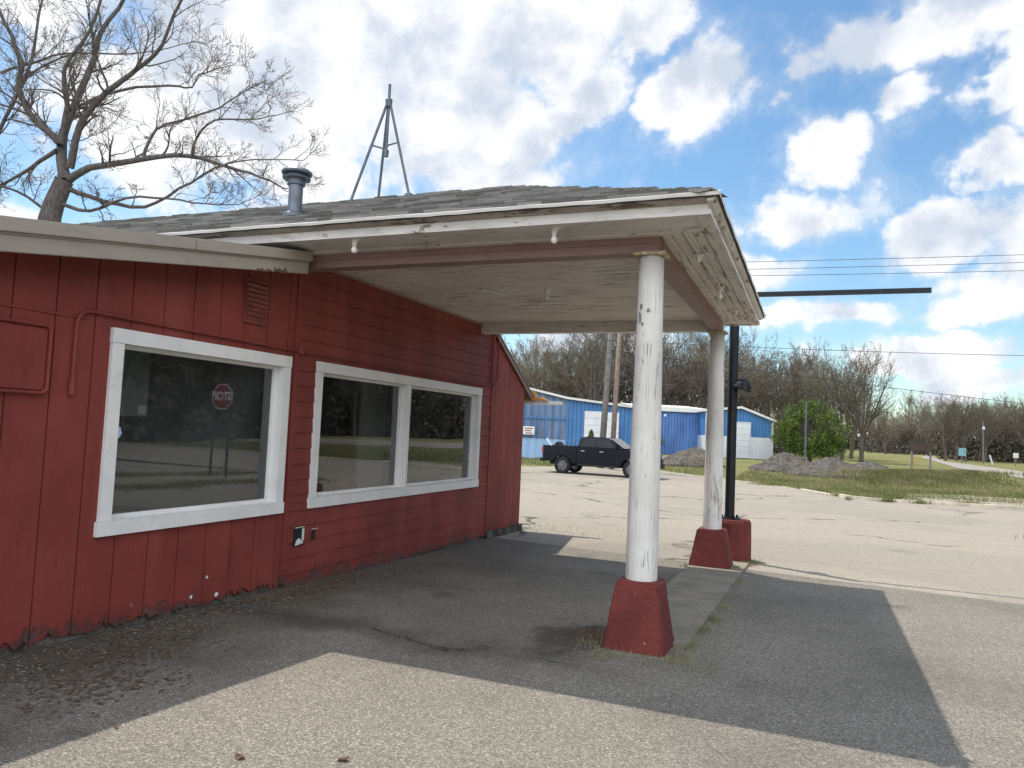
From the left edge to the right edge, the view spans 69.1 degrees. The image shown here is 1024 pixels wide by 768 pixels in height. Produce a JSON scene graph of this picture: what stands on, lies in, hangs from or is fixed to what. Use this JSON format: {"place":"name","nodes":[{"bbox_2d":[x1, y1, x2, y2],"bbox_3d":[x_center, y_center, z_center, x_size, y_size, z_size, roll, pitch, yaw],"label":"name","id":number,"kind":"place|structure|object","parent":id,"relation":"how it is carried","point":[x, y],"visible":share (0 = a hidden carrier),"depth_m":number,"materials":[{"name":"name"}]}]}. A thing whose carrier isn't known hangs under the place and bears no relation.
{"place":"outdoors","nodes":[
{"label":"outdoors","id":0,"kind":"place"},
{"bbox_2d":[0,527,1023,767],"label":"parking lot","id":1,"kind":"structure","parent":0,"point":[459,664],"depth_m":4.70,"materials":[{"name":"asphalt"}]},
{"bbox_2d":[0,570,605,727],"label":"leaf litter","id":2,"kind":"object","parent":1,"relation":"on","point":[600,630],"visible":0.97,"depth_m":4.77,"materials":[{"name":"plant"}]},
{"bbox_2d":[0,166,766,656],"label":"red building","id":3,"kind":"structure","parent":1,"relation":"on","point":[194,408],"depth_m":6.68,"materials":[{"name":"paint"}]},
{"bbox_2d":[93,327,292,536],"bbox_3d":[-2.571,0.405,6.186,0.168,1.480,1.985,1,-4,22],"label":"window","id":4,"kind":"structure","parent":3,"relation":"in","point":[107,523],"depth_m":5.98,"materials":[{"name":"white wood"}]},
{"bbox_2d":[317,475,356,491],"bbox_3d":[-2.134,1.259,8.999,0.260,0.300,0.560,1,-4,22],"label":"toolbox","id":5,"kind":"object","parent":3,"relation":"on","point":[330,485],"visible":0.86,"depth_m":8.87,"materials":[{"name":"black plastic"}]},
{"bbox_2d":[346,84,412,200],"bbox_3d":[-1.544,-2.977,9.325,0.770,1.580,0.560,1,-4,22],"label":"antenna tripod","id":6,"kind":"object","parent":3,"relation":"on","point":[389,108],"visible":0.84,"depth_m":9.28,"materials":[{"name":"metal"}]},
{"bbox_2d":[307,361,482,507],"bbox_3d":[-1.301,0.650,9.336,0.168,1.470,4.055,1,-4,22],"label":"window","id":7,"kind":"structure","parent":3,"relation":"in","point":[399,487],"depth_m":9.13,"materials":[{"name":"white wood"}]},
{"bbox_2d":[0,556,772,710],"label":"loose gravel","id":8,"kind":"structure","parent":1,"relation":"on","point":[350,606],"depth_m":5.59,"materials":[{"name":"gravel"}]},
{"bbox_2d":[519,523,762,680],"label":"weeds","id":9,"kind":"object","parent":1,"relation":"on","point":[675,658],"visible":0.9,"depth_m":5.55,"materials":[{"name":"green plant"}]},
{"bbox_2d":[0,0,1023,439],"label":"sky","id":10,"kind":"structure","parent":0,"point":[830,131],"materials":[{"name":"blue"}]},
{"bbox_2d":[666,561,748,646],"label":"pillar pavement","id":11,"kind":"structure","parent":0,"point":[703,587],"depth_m":7.70,"materials":[{"name":"concrete"}]},
{"bbox_2d":[722,287,931,561],"bbox_3d":[4.246,0.630,10.347,2.750,3.895,0.540,1,-4,22],"label":"sign post","id":12,"kind":"object","parent":11,"relation":"on","point":[738,530],"visible":0.87,"depth_m":10.64,"materials":[{"name":"metal"}]},
{"bbox_2d":[494,467,1023,603],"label":"street","id":13,"kind":"structure","parent":0,"point":[970,552],"depth_m":15.10,"materials":[{"name":"concrete"}]},
{"bbox_2d":[540,437,664,477],"bbox_3d":[4.767,3.835,39.506,6.304,2.003,2.307,1,-4,26],"label":"pickup truck","id":14,"kind":"object","parent":13,"relation":"on","point":[606,452],"visible":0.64,"depth_m":38.83,"materials":[{"name":"black metal"}]},
{"bbox_2d":[742,481,984,504],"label":"kerb weeds","id":15,"kind":"object","parent":13,"relation":"on","point":[883,500],"visible":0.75,"depth_m":28.26,"materials":[{"name":"green plant"}]},
{"bbox_2d":[800,489,1023,509],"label":"kerb","id":16,"kind":"structure","parent":13,"relation":"on","point":[944,503],"depth_m":27.65,"materials":[{"name":"concrete"}]},
{"bbox_2d":[521,449,1023,505],"bbox_3d":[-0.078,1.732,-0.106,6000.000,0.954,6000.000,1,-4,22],"label":"ground","id":17,"kind":"structure","parent":0,"point":[897,461],"depth_m":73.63,"materials":[{"name":"green plant"}]},
{"bbox_2d":[0,0,329,221],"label":"bare tree","id":18,"kind":"object","parent":17,"relation":"on","point":[54,204],"visible":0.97,"depth_m":20.81,"materials":[{"name":"brown plant"}]},
{"bbox_2d":[508,338,547,390],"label":"bare tree","id":19,"kind":"object","parent":17,"relation":"on","point":[527,366],"visible":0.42,"depth_m":86.75,"materials":[{"name":"brown plant"}]},
{"bbox_2d":[516,334,559,388],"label":"bare tree","id":20,"kind":"object","parent":17,"relation":"on","point":[537,345],"visible":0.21,"depth_m":121.57,"materials":[{"name":"brown plant"}]},
{"bbox_2d":[504,334,588,394],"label":"bare tree","id":21,"kind":"object","parent":17,"relation":"on","point":[543,377],"visible":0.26,"depth_m":96.49,"materials":[{"name":"brown plant"}]},
{"bbox_2d":[533,339,574,388],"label":"bare tree","id":22,"kind":"object","parent":17,"relation":"on","point":[549,352],"visible":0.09,"depth_m":124.68,"materials":[{"name":"brown plant"}]},
{"bbox_2d":[516,347,592,398],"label":"bare tree","id":23,"kind":"object","parent":17,"relation":"on","point":[554,390],"visible":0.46,"depth_m":89.41,"materials":[{"name":"brown plant"}]},
{"bbox_2d":[546,334,587,397],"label":"bare tree","id":24,"kind":"object","parent":17,"relation":"on","point":[570,359],"visible":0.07,"depth_m":99.43,"materials":[{"name":"brown plant"}]},
{"bbox_2d":[540,335,609,400],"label":"bare tree","id":25,"kind":"object","parent":17,"relation":"on","point":[570,372],"visible":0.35,"depth_m":90.53,"materials":[{"name":"brown plant"}]},
{"bbox_2d":[522,387,631,457],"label":"blue shed","id":26,"kind":"structure","parent":17,"relation":"on","point":[568,420],"depth_m":56.00,"materials":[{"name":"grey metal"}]},
{"bbox_2d":[523,426,534,434],"bbox_3d":[1.258,3.473,55.695,0.840,0.600,0.050,3,-4,0],"label":"wall sign","id":27,"kind":"object","parent":26,"relation":"attached to","point":[528,429],"visible":1,"depth_m":55.68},
{"bbox_2d":[584,411,601,436],"bbox_3d":[6.071,3.891,55.919,1.350,3.673,0.075,3,-4,0],"label":"garage door","id":28,"kind":"structure","parent":26,"relation":"in","point":[592,419],"depth_m":55.95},
{"bbox_2d":[606,412,618,438],"bbox_3d":[7.386,3.964,55.914,1.208,3.645,0.075,3,-4,0],"label":"garage door","id":29,"kind":"structure","parent":26,"relation":"in","point":[609,421],"depth_m":55.93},
{"bbox_2d":[529,333,634,400],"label":"bare tree","id":30,"kind":"object","parent":17,"relation":"on","point":[591,381],"visible":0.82,"depth_m":86.08,"materials":[{"name":"brown plant"}]},
{"bbox_2d":[597,333,613,467],"bbox_3d":[6.345,-1.041,47.010,2.200,13.314,0.513,1,-4,22],"label":"utility pole","id":31,"kind":"object","parent":17,"relation":"on","point":[604,416],"visible":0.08,"depth_m":46.96,"materials":[{"name":"brown wood"}]},
{"bbox_2d":[607,340,1023,355],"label":"power line","id":32,"kind":"object","parent":31,"relation":"attached to","point":[834,350],"visible":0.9,"depth_m":46.60,"materials":[{"name":"black metal"}]},
{"bbox_2d":[749,262,1023,269],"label":"power line","id":33,"kind":"object","parent":31,"relation":"attached to","point":[903,265],"visible":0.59,"depth_m":46.52,"materials":[{"name":"black metal"}]},
{"bbox_2d":[753,270,1023,275],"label":"power line","id":34,"kind":"object","parent":31,"relation":"attached to","point":[876,273],"visible":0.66,"depth_m":46.54,"materials":[{"name":"black metal"}]},
{"bbox_2d":[756,254,1023,261],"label":"power line","id":35,"kind":"object","parent":31,"relation":"attached to","point":[881,258],"visible":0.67,"depth_m":46.54,"materials":[{"name":"black metal"}]},
{"bbox_2d":[609,333,621,469],"bbox_3d":[6.415,0.673,46.119,0.529,9.807,0.328,1,-4,22],"label":"utility pole","id":36,"kind":"object","parent":17,"relation":"on","point":[615,397],"visible":0.58,"depth_m":46.02,"materials":[{"name":"brown wood"}]},
{"bbox_2d":[566,333,665,402],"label":"bare tree","id":37,"kind":"object","parent":17,"relation":"on","point":[623,364],"visible":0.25,"depth_m":90.10,"materials":[{"name":"brown plant"}]},
{"bbox_2d":[573,333,668,404],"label":"bare tree","id":38,"kind":"object","parent":17,"relation":"on","point":[621,397],"visible":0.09,"depth_m":99.35,"materials":[{"name":"brown plant"}]},
{"bbox_2d":[576,333,671,404],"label":"bare tree","id":39,"kind":"object","parent":17,"relation":"on","point":[630,392],"visible":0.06,"depth_m":98.07,"materials":[{"name":"brown plant"}]},
{"bbox_2d":[593,333,679,403],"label":"bare tree","id":40,"kind":"object","parent":17,"relation":"on","point":[663,373],"visible":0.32,"depth_m":87.64,"materials":[{"name":"brown plant"}]},
{"bbox_2d":[521,466,799,489],"bbox_3d":[-24.877,1.451,13.785,63.600,0.954,87.158,1,-4,22],"label":"gravel shoulder","id":41,"kind":"object","parent":17,"relation":"on","point":[676,474],"visible":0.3,"depth_m":43.73},
{"bbox_2d":[620,334,701,405],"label":"bare tree","id":42,"kind":"object","parent":17,"relation":"on","point":[673,395],"visible":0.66,"depth_m":89.14,"materials":[{"name":"brown plant"}]},
{"bbox_2d":[621,403,705,453],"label":"faded blue shed","id":43,"kind":"structure","parent":17,"relation":"on","point":[679,428],"depth_m":74.02,"materials":[{"name":"metal"}]},
{"bbox_2d":[661,427,664,453],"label":"sliding door","id":44,"kind":"structure","parent":43,"relation":"in","point":[662,429],"depth_m":73.95,"materials":[{"name":"blue metal"}]},
{"bbox_2d":[623,333,706,404],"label":"bare tree","id":45,"kind":"object","parent":17,"relation":"on","point":[669,359],"visible":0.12,"depth_m":96.50,"materials":[{"name":"brown plant"}]},
{"bbox_2d":[625,333,709,407],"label":"bare tree","id":46,"kind":"object","parent":17,"relation":"on","point":[696,397],"visible":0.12,"depth_m":99.13,"materials":[{"name":"brown plant"}]},
{"bbox_2d":[663,447,725,467],"bbox_3d":[12.893,5.286,53.921,5.074,1.519,4.685,1,-4,22],"label":"gravel pile","id":47,"kind":"object","parent":17,"relation":"on","point":[692,457],"visible":0.71,"depth_m":52.57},
{"bbox_2d":[662,333,757,408],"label":"bare tree","id":48,"kind":"object","parent":17,"relation":"on","point":[692,404],"visible":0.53,"depth_m":89.85,"materials":[{"name":"brown plant"}]},
{"bbox_2d":[685,326,776,407],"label":"bare tree","id":49,"kind":"object","parent":17,"relation":"on","point":[701,337],"visible":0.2,"depth_m":96.21,"materials":[{"name":"brown plant"}]},
{"bbox_2d":[684,328,778,407],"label":"bare tree","id":50,"kind":"object","parent":17,"relation":"on","point":[753,376],"visible":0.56,"depth_m":88.89,"materials":[{"name":"brown plant"}]},
{"bbox_2d":[697,406,776,458],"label":"gabled shed","id":51,"kind":"structure","parent":17,"relation":"on","point":[753,439],"depth_m":70.97,"materials":[{"name":"blue metal"}]},
{"bbox_2d":[736,423,749,457],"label":"garage door","id":52,"kind":"structure","parent":51,"relation":"in","point":[743,429],"depth_m":70.89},
{"bbox_2d":[705,347,772,411],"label":"bare tree","id":53,"kind":"object","parent":17,"relation":"on","point":[748,403],"visible":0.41,"depth_m":90.60,"materials":[{"name":"brown plant"}]},
{"bbox_2d":[698,326,795,405],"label":"bare tree","id":54,"kind":"object","parent":17,"relation":"on","point":[776,352],"visible":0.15,"depth_m":98.49,"materials":[{"name":"brown plant"}]},
{"bbox_2d":[724,330,786,416],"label":"bare tree","id":55,"kind":"object","parent":17,"relation":"on","point":[760,410],"visible":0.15,"depth_m":100.22,"materials":[{"name":"brown plant"}]},
{"bbox_2d":[748,360,806,432],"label":"bare tree","id":56,"kind":"object","parent":17,"relation":"on","point":[783,395],"visible":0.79,"depth_m":90.95,"materials":[{"name":"brown plant"}]},
{"bbox_2d":[748,452,810,472],"bbox_3d":[19.213,5.474,51.925,5.417,1.452,4.615,1,-4,22],"label":"gravel pile","id":57,"kind":"object","parent":17,"relation":"on","point":[783,461],"visible":0.82,"depth_m":50.92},
{"bbox_2d":[754,374,805,418],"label":"bare tree","id":58,"kind":"object","parent":17,"relation":"on","point":[767,408],"visible":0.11,"depth_m":127.89,"materials":[{"name":"brown plant"}]},
{"bbox_2d":[760,346,811,414],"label":"bare tree","id":59,"kind":"object","parent":17,"relation":"on","point":[775,366],"visible":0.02,"depth_m":115.08,"materials":[{"name":"brown plant"}]},
{"bbox_2d":[755,335,821,452],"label":"bare tree","id":60,"kind":"object","parent":17,"relation":"on","point":[790,343],"visible":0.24,"depth_m":103.68,"materials":[{"name":"brown plant"}]},
{"bbox_2d":[759,350,831,451],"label":"bare tree","id":61,"kind":"object","parent":17,"relation":"on","point":[795,378],"visible":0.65,"depth_m":94.02,"materials":[{"name":"brown plant"}]},
{"bbox_2d":[804,402,806,458],"bbox_3d":[23.681,4.115,60.005,0.157,5.380,0.157,-1,-5,44],"label":"metal pole","id":62,"kind":"object","parent":17,"relation":"on","point":[805,430],"visible":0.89,"depth_m":59.98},
{"bbox_2d":[773,336,845,436],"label":"bare tree","id":63,"kind":"object","parent":17,"relation":"on","point":[792,360],"visible":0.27,"depth_m":104.11,"materials":[{"name":"brown plant"}]},
{"bbox_2d":[765,395,857,461],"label":"green tree","id":64,"kind":"object","parent":17,"relation":"on","point":[819,440],"visible":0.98,"depth_m":65.01,"materials":[{"name":"green plant"}]},
{"bbox_2d":[783,355,847,455],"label":"bare tree","id":65,"kind":"object","parent":17,"relation":"on","point":[813,388],"visible":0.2,"depth_m":94.75,"materials":[{"name":"brown plant"}]},
{"bbox_2d":[790,346,866,454],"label":"bare tree","id":66,"kind":"object","parent":17,"relation":"on","point":[825,396],"visible":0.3,"depth_m":84.11,"materials":[{"name":"brown plant"}]},
{"bbox_2d":[784,457,878,479],"bbox_3d":[20.602,5.387,47.889,5.817,1.358,4.686,1,-4,22],"label":"gravel pile","id":67,"kind":"object","parent":17,"relation":"on","point":[827,464],"visible":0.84,"depth_m":46.89,"materials":[{"name":"gravel"}]},
{"bbox_2d":[810,340,884,459],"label":"bare tree","id":68,"kind":"object","parent":17,"relation":"on","point":[824,387],"visible":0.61,"depth_m":79.94,"materials":[{"name":"brown plant"}]},
{"bbox_2d":[822,355,887,458],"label":"bare tree","id":69,"kind":"object","parent":17,"relation":"on","point":[853,432],"visible":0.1,"depth_m":87.71,"materials":[{"name":"brown plant"}]},
{"bbox_2d":[826,341,901,461],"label":"bare tree","id":70,"kind":"object","parent":17,"relation":"on","point":[862,428],"visible":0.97,"depth_m":74.94,"materials":[{"name":"brown plant"}]},
{"bbox_2d":[858,398,884,450],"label":"bare tree","id":71,"kind":"object","parent":17,"relation":"on","point":[868,436],"visible":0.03,"depth_m":216.51,"materials":[{"name":"brown plant"}]},
{"bbox_2d":[854,462,894,478],"bbox_3d":[23.957,5.751,49.875,5.502,1.075,4.295,1,-4,22],"label":"gravel pile","id":72,"kind":"object","parent":17,"relation":"on","point":[868,465],"visible":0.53,"depth_m":49.30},
{"bbox_2d":[864,403,898,445],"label":"bare tree","id":73,"kind":"object","parent":17,"relation":"on","point":[885,415],"visible":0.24,"depth_m":216.25,"materials":[{"name":"brown plant"}]},
{"bbox_2d":[869,413,897,451],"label":"bare tree","id":74,"kind":"object","parent":17,"relation":"on","point":[876,436],"visible":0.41,"depth_m":170.22,"materials":[{"name":"brown plant"}]},
{"bbox_2d":[861,405,912,453],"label":"bare tree","id":75,"kind":"object","parent":17,"relation":"on","point":[887,426],"visible":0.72,"depth_m":152.70,"materials":[{"name":"brown plant"}]},
{"bbox_2d":[770,415,1015,457],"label":"undergrowth","id":76,"kind":"object","parent":17,"relation":"on","point":[872,446],"visible":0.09,"depth_m":172.68,"materials":[{"name":"plant"}]},
{"bbox_2d":[880,421,913,447],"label":"bare tree","id":77,"kind":"object","parent":17,"relation":"on","point":[891,434],"visible":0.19,"depth_m":177.55,"materials":[{"name":"brown plant"}]},
{"bbox_2d":[882,418,912,453],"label":"bare tree","id":78,"kind":"object","parent":17,"relation":"on","point":[901,440],"visible":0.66,"depth_m":164.86,"materials":[{"name":"brown plant"}]},
{"bbox_2d":[877,404,920,438],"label":"bare tree","id":79,"kind":"object","parent":17,"relation":"on","point":[895,417],"visible":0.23,"depth_m":229.37,"materials":[{"name":"brown plant"}]},
{"bbox_2d":[889,418,927,453],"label":"bare tree","id":80,"kind":"object","parent":17,"relation":"on","point":[911,438],"visible":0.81,"depth_m":163.96,"materials":[{"name":"brown plant"}]},
{"bbox_2d":[803,468,1023,489],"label":"tall grass","id":81,"kind":"structure","parent":17,"relation":"on","point":[932,477],"depth_m":44.42,"materials":[{"name":"plant"}]},
{"bbox_2d":[896,415,933,454],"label":"bare tree","id":82,"kind":"object","parent":17,"relation":"on","point":[914,431],"visible":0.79,"depth_m":163.94,"materials":[{"name":"brown plant"}]},
{"bbox_2d":[898,390,937,450],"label":"bare tree","id":83,"kind":"object","parent":17,"relation":"on","point":[909,402],"visible":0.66,"depth_m":216.45,"materials":[{"name":"brown plant"}]},
{"bbox_2d":[896,399,944,443],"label":"bare tree","id":84,"kind":"object","parent":17,"relation":"on","point":[920,416],"visible":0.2,"depth_m":224.31,"materials":[{"name":"brown plant"}]},
{"bbox_2d":[910,443,932,469],"bbox_3d":[34.053,6.130,61.965,1.900,2.360,0.210,3,-4,0],"label":"road sign","id":85,"kind":"object","parent":17,"relation":"on","point":[920,447],"visible":0.8,"depth_m":61.92,"materials":[{"name":"brown wood"}]},
{"bbox_2d":[917,407,938,454],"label":"bare tree","id":86,"kind":"object","parent":17,"relation":"on","point":[921,423],"visible":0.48,"depth_m":172.91,"materials":[{"name":"brown plant"}]},
{"bbox_2d":[916,398,945,438],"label":"bare tree","id":87,"kind":"object","parent":17,"relation":"on","point":[934,410],"visible":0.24,"depth_m":235.73,"materials":[{"name":"brown plant"}]},
{"bbox_2d":[921,412,947,448],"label":"bare tree","id":88,"kind":"object","parent":17,"relation":"on","point":[937,429],"visible":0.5,"depth_m":153.85,"materials":[{"name":"brown plant"}]},
{"bbox_2d":[920,391,963,460],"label":"bare tree","id":89,"kind":"object","parent":17,"relation":"on","point":[941,419],"visible":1,"depth_m":99.78,"materials":[{"name":"brown plant"}]},
{"bbox_2d":[933,391,968,454],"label":"bare tree","id":90,"kind":"object","parent":17,"relation":"on","point":[949,438],"visible":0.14,"depth_m":140.48,"materials":[{"name":"brown plant"}]},
{"bbox_2d":[958,448,965,462],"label":"road sign","id":91,"kind":"object","parent":17,"relation":"on","point":[962,452],"visible":0.82,"depth_m":87.86,"materials":[{"name":"blue metal"}]},
{"bbox_2d":[902,494,1023,505],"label":"gravel pad","id":92,"kind":"object","parent":17,"relation":"on","point":[989,502],"visible":0.38,"depth_m":31.15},
{"bbox_2d":[942,395,993,461],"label":"bare tree","id":93,"kind":"object","parent":17,"relation":"on","point":[955,432],"visible":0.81,"depth_m":103.88,"materials":[{"name":"brown plant"}]},
{"bbox_2d":[944,395,993,460],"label":"bare tree","id":94,"kind":"object","parent":17,"relation":"on","point":[958,443],"visible":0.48,"depth_m":105.13,"materials":[{"name":"brown plant"}]},
{"bbox_2d":[927,422,1023,462],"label":"dark undergrowth","id":95,"kind":"object","parent":17,"relation":"on","point":[972,453],"visible":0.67,"depth_m":113.09,"materials":[{"name":"plant"}]},
{"bbox_2d":[964,394,992,452],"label":"bare tree","id":96,"kind":"object","parent":17,"relation":"on","point":[972,416],"visible":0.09,"depth_m":125.25,"materials":[{"name":"brown plant"}]},
{"bbox_2d":[982,421,984,463],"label":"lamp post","id":97,"kind":"object","parent":17,"relation":"on","point":[983,428],"visible":0.89,"depth_m":91.87,"materials":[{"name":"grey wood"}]},
{"bbox_2d":[965,400,1013,460],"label":"bare tree","id":98,"kind":"object","parent":17,"relation":"on","point":[980,453],"visible":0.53,"depth_m":109.28,"materials":[{"name":"brown plant"}]},
{"bbox_2d":[972,402,1016,461],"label":"bare tree","id":99,"kind":"object","parent":17,"relation":"on","point":[988,443],"visible":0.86,"depth_m":106.30,"materials":[{"name":"brown plant"}]},
{"bbox_2d":[972,393,1021,461],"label":"bare tree","id":100,"kind":"object","parent":17,"relation":"on","point":[999,418],"visible":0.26,"depth_m":115.11,"materials":[{"name":"brown plant"}]},
{"bbox_2d":[979,393,1020,445],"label":"bare tree","id":101,"kind":"object","parent":17,"relation":"on","point":[995,414],"visible":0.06,"depth_m":127.27,"materials":[{"name":"brown plant"}]},
{"bbox_2d":[980,402,1021,462],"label":"bare tree","id":102,"kind":"object","parent":17,"relation":"on","point":[1005,437],"visible":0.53,"depth_m":109.80,"materials":[{"name":"brown plant"}]},
{"bbox_2d":[996,397,1023,462],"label":"bare tree","id":103,"kind":"object","parent":17,"relation":"on","point":[1019,439],"visible":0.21,"depth_m":114.25,"materials":[{"name":"brown plant"}]},
{"bbox_2d":[1006,399,1023,441],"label":"bare tree","id":104,"kind":"object","parent":17,"relation":"on","point":[1020,417],"visible":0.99,"depth_m":99.75,"materials":[{"name":"brown plant"}]},
{"bbox_2d":[1008,391,1023,436],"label":"bare tree","id":105,"kind":"object","parent":17,"relation":"on","point":[1022,409],"visible":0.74,"depth_m":101.04,"materials":[{"name":"brown plant"}]},
{"bbox_2d":[612,350,1023,403],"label":"power line","id":106,"kind":"object","parent":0,"point":[826,379],"visible":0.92,"depth_m":56.17,"materials":[{"name":"black metal"}]},
{"bbox_2d":[913,455,1023,477],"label":"road","id":107,"kind":"structure","parent":0,"point":[966,466],"depth_m":72.77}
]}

